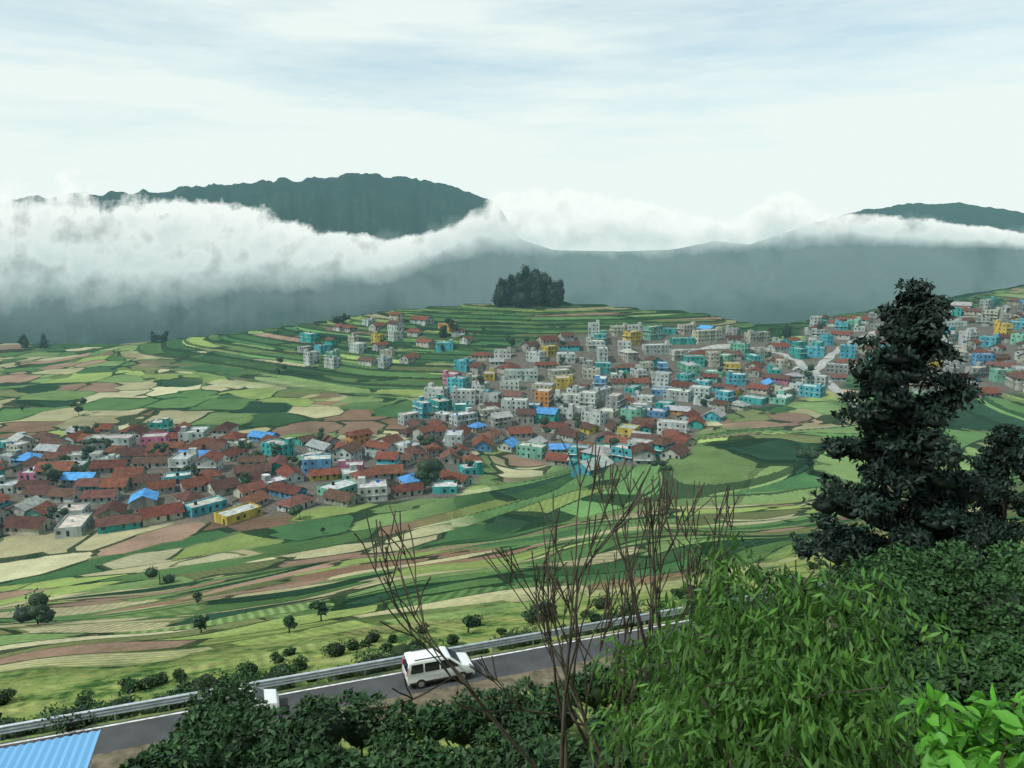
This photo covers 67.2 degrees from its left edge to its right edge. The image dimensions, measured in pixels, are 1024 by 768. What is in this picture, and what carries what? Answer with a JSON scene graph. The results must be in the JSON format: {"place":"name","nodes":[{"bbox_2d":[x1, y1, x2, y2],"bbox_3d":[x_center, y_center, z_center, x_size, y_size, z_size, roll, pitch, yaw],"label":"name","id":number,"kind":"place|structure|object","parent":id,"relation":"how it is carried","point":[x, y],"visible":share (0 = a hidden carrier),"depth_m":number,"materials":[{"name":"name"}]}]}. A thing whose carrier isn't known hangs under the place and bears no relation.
{"place":"outdoors","nodes":[
{"label":"outdoors","id":0,"kind":"place"},
{"bbox_2d":[0,597,826,754],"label":"road","id":1,"kind":"structure","parent":0,"point":[131,734],"depth_m":49.75,"materials":[{"name":"grey asphalt"}]},
{"bbox_2d":[239,686,278,708],"bbox_3d":[-16.157,19.366,46.809,3.789,1.499,1.670,-3,11,-19],"label":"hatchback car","id":2,"kind":"object","parent":1,"relation":"on","point":[271,696],"visible":0.22,"depth_m":47.05,"materials":[{"name":"white paint"}]},
{"bbox_2d":[0,620,688,745],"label":"road edge line","id":3,"kind":"object","parent":1,"relation":"on","point":[297,691],"depth_m":49.52,"materials":[{"name":"paint"}]},
{"bbox_2d":[402,646,475,688],"bbox_3d":[-4.839,18.467,50.686,4.610,1.925,2.151,-3,11,-19],"label":"van","id":4,"kind":"object","parent":1,"relation":"on","point":[421,668],"visible":0.88,"depth_m":49.90,"materials":[{"name":"white paint"}]},
{"bbox_2d":[0,547,1022,734],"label":"guard rail","id":5,"kind":"object","parent":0,"point":[164,701],"visible":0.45,"depth_m":49.97,"materials":[{"name":"silver metal"}]},
{"bbox_2d":[0,173,1023,764],"bbox_3d":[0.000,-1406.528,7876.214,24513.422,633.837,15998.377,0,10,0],"label":"terrain","id":6,"kind":"structure","parent":0,"point":[254,581],"depth_m":426.64,"materials":[{"name":"green plant"}]},
{"bbox_2d":[0,729,100,767],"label":"corrugated roof","id":7,"kind":"structure","parent":6,"relation":"on","point":[74,751],"depth_m":31.94,"materials":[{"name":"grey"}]},
{"bbox_2d":[119,637,703,767],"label":"bushes","id":8,"kind":"object","parent":6,"relation":"on","point":[225,725],"visible":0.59,"depth_m":28.48,"materials":[{"name":"green plant"}]},
{"bbox_2d":[17,313,821,347],"bbox_3d":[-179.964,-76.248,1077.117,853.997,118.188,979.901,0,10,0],"label":"trees","id":9,"kind":"object","parent":6,"relation":"on","point":[786,331],"visible":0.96,"depth_m":657.99,"materials":[{"name":"green plant"}]},
{"bbox_2d":[1,617,842,767],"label":"road verge","id":10,"kind":"structure","parent":6,"relation":"on","point":[116,758],"depth_m":49.18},
{"bbox_2d":[0,621,644,740],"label":"guardrail posts","id":11,"kind":"object","parent":10,"relation":"on","point":[318,682],"visible":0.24,"depth_m":50.30,"materials":[{"name":"grey metal"}]},
{"bbox_2d":[0,520,1010,739],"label":"scrub bushes","id":12,"kind":"object","parent":6,"relation":"on","point":[205,681],"visible":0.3,"depth_m":61.35,"materials":[{"name":"green plant"}]},
{"bbox_2d":[7,335,1004,632],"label":"village trees","id":13,"kind":"object","parent":6,"relation":"on","point":[37,607],"visible":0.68,"depth_m":299.38,"materials":[{"name":"green plant"}]},
{"bbox_2d":[0,296,1023,538],"bbox_3d":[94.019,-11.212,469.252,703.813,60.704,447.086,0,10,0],"label":"village houses","id":14,"kind":"structure","parent":6,"relation":"on","point":[35,487],"depth_m":398.76,"materials":[{"name":"tile"}]},
{"bbox_2d":[491,264,564,307],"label":"tree grove","id":15,"kind":"object","parent":6,"relation":"on","point":[525,288],"visible":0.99,"depth_m":628.19,"materials":[{"name":"green plant"}]},
{"bbox_2d":[354,433,823,767],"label":"bare branches","id":16,"kind":"object","parent":6,"relation":"on","point":[563,760],"visible":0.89,"depth_m":9.91,"materials":[{"name":"brown plant"}]},
{"bbox_2d":[585,525,982,767],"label":"bush","id":17,"kind":"object","parent":6,"relation":"on","point":[770,669],"visible":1,"depth_m":6.62,"materials":[{"name":"green plant"}]},
{"bbox_2d":[609,539,1023,767],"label":"bush","id":18,"kind":"object","parent":6,"relation":"on","point":[990,602],"visible":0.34,"depth_m":26.03,"materials":[{"name":"green plant"}]},
{"bbox_2d":[791,276,1003,596],"bbox_3d":[20.647,4.978,41.014,9.892,21.415,9.945,9,14,42],"label":"conifer tree","id":19,"kind":"object","parent":6,"relation":"on","point":[906,455],"visible":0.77,"depth_m":38.59,"materials":[{"name":"green plant"}]},
{"bbox_2d":[893,682,1023,767],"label":"leafy shrub","id":20,"kind":"object","parent":6,"relation":"on","point":[951,743],"visible":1,"depth_m":3.01,"materials":[{"name":"green plant"}]},
{"bbox_2d":[962,422,1023,571],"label":"conifer tree","id":21,"kind":"object","parent":6,"relation":"on","point":[1004,441],"visible":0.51,"depth_m":58.48,"materials":[{"name":"green plant"}]},
{"bbox_2d":[0,169,1023,292],"bbox_3d":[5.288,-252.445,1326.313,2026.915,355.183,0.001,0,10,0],"label":"cloud","id":22,"kind":"structure","parent":0,"point":[156,245],"depth_m":1325.45,"materials":[{"name":"white"}]},
{"bbox_2d":[0,0,1023,250],"label":"sky","id":23,"kind":"structure","parent":0,"point":[714,109],"materials":[{"name":"white"}]},
{"bbox_2d":[686,344,857,407],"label":"village road","id":24,"kind":"structure","parent":0,"point":[833,387],"depth_m":544.49,"materials":[{"name":"concrete"}]},
{"bbox_2d":[814,313,1023,371],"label":"village road","id":25,"kind":"structure","parent":0,"point":[821,365],"depth_m":554.89,"materials":[{"name":"concrete"}]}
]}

